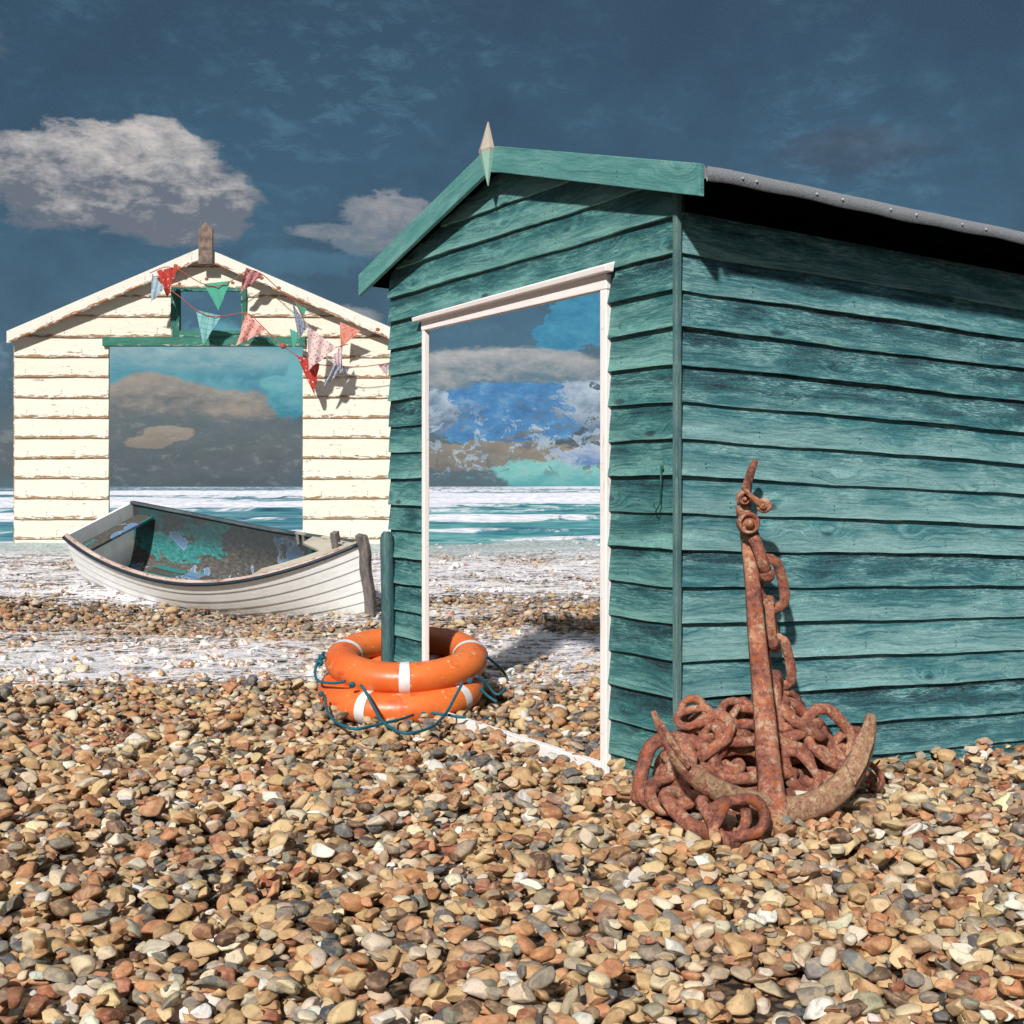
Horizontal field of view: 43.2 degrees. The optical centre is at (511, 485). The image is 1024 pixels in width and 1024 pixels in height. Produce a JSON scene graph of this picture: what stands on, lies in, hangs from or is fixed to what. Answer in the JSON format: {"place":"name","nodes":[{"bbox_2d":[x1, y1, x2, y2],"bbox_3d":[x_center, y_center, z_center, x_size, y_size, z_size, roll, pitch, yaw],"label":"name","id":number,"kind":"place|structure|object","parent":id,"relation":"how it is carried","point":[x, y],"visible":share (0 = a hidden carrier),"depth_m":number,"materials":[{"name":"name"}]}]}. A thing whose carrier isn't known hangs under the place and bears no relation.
{"place":"outdoors","nodes":[
{"label":"outdoors","id":0,"kind":"place"},
{"bbox_2d":[0,486,599,544],"bbox_3d":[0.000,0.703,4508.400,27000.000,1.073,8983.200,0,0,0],"label":"sea","id":1,"kind":"structure","parent":0,"point":[474,514],"depth_m":70.05,"materials":[{"name":"liquid"}]},
{"bbox_2d":[0,539,1023,1023],"bbox_3d":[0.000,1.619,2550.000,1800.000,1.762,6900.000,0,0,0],"label":"beach ground","id":2,"kind":"structure","parent":0,"point":[730,985],"depth_m":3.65,"materials":[{"name":"brown gravel"}]},
{"bbox_2d":[7,222,390,543],"bbox_3d":[-3.784,-1.186,16.293,4.817,4.078,1.015,0,0,0],"label":"beach hut","id":3,"kind":"object","parent":2,"relation":"on","point":[61,421],"visible":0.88,"depth_m":15.98,"materials":[{"name":"white wood"}]},
{"bbox_2d":[171,288,246,336],"bbox_3d":[-3.740,-2.140,15.983,0.935,0.605,0.095,0,0,0],"label":"window frame","id":4,"kind":"structure","parent":3,"relation":"in","point":[176,331],"depth_m":15.95,"materials":[{"name":"teal wood"}]},
{"bbox_2d":[150,267,309,315],"bbox_3d":[-3.417,-2.347,15.701,1.939,0.621,0.181,0,0,-3],"label":"bunting","id":5,"kind":"object","parent":3,"relation":"hanging from","point":[216,291],"visible":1,"depth_m":15.68,"materials":[{"name":"multicoloured fabric"}]},
{"bbox_2d":[163,285,388,394],"bbox_3d":[-2.847,-1.768,15.640,2.765,1.341,0.239,0,0,0],"label":"bunting","id":6,"kind":"object","parent":3,"relation":"hanging from","point":[320,348],"visible":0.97,"depth_m":15.67,"materials":[{"name":"multicoloured fabric"}]},
{"bbox_2d":[62,501,376,619],"bbox_3d":[-2.613,0.694,11.949,3.306,1.082,1.328,9,26,29],"label":"rowing boat","id":7,"kind":"object","parent":2,"relation":"on","point":[170,557],"visible":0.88,"depth_m":12.08,"materials":[{"name":"white wood"}]},
{"bbox_2d":[262,791,281,801],"bbox_3d":[-0.912,1.180,4.924,0.098,0.040,0.070,0,0,7],"label":"white stone","id":8,"kind":"object","parent":2,"relation":"on","point":[266,795],"visible":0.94,"depth_m":4.90,"materials":[{"name":"white stone"}]},
{"bbox_2d":[0,540,599,689],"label":"foam wash","id":9,"kind":"object","parent":2,"relation":"on","point":[13,549],"visible":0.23,"depth_m":11.29},
{"bbox_2d":[311,842,334,857],"bbox_3d":[-0.625,1.195,4.246,0.094,0.035,0.064,5,21,19],"label":"white stone","id":10,"kind":"object","parent":2,"relation":"on","point":[318,849],"visible":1,"depth_m":4.23,"materials":[{"name":"white stone"}]},
{"bbox_2d":[380,531,394,661],"bbox_3d":[-0.698,0.777,7.265,0.071,1.045,0.071,0,0,45],"label":"mooring post","id":11,"kind":"object","parent":2,"relation":"on","point":[387,598],"visible":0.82,"depth_m":7.24,"materials":[{"name":"teal wood"}]},
{"bbox_2d":[318,654,497,730],"bbox_3d":[-0.556,1.127,6.812,0.998,0.200,1.388,0,10,0],"label":"life ring","id":12,"kind":"object","parent":2,"relation":"on","point":[354,703],"visible":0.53,"depth_m":6.69,"materials":[{"name":"orange plastic"}]},
{"bbox_2d":[314,627,508,734],"bbox_3d":[-0.537,1.046,6.799,1.044,0.249,1.586,0,9,0],"label":"life ring","id":13,"kind":"object","parent":12,"relation":"on","point":[349,662],"visible":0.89,"depth_m":6.82,"materials":[{"name":"orange plastic"}]},
{"bbox_2d":[359,122,1023,781],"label":"beach hut","id":14,"kind":"object","parent":2,"relation":"on","point":[845,372],"visible":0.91,"depth_m":5.57,"materials":[{"name":"teal wood"}]},
{"bbox_2d":[630,553,884,849],"bbox_3d":[1.004,0.780,4.900,1.247,1.027,0.714,0,0,-36],"label":"anchor chain","id":15,"kind":"object","parent":2,"relation":"on","point":[719,742],"visible":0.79,"depth_m":4.88,"materials":[{"name":"brown metal"}]},
{"bbox_2d":[651,459,875,823],"bbox_3d":[0.943,0.552,4.679,0.585,1.318,0.879,0,0,30],"label":"anchor","id":16,"kind":"object","parent":2,"relation":"on","point":[837,790],"visible":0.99,"depth_m":4.74,"materials":[{"name":"brown metal"}]},
{"bbox_2d":[794,790,806,794],"bbox_3d":[1.086,1.153,4.746,0.096,0.049,0.089,5,19,2],"label":"white stone","id":17,"kind":"object","parent":2,"relation":"on","point":[797,792],"visible":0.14,"depth_m":4.75,"materials":[{"name":"white stone"}]},
{"bbox_2d":[0,0,1023,485],"label":"sky","id":18,"kind":"structure","parent":0,"point":[308,135],"materials":[{"name":"blue"}]}
]}

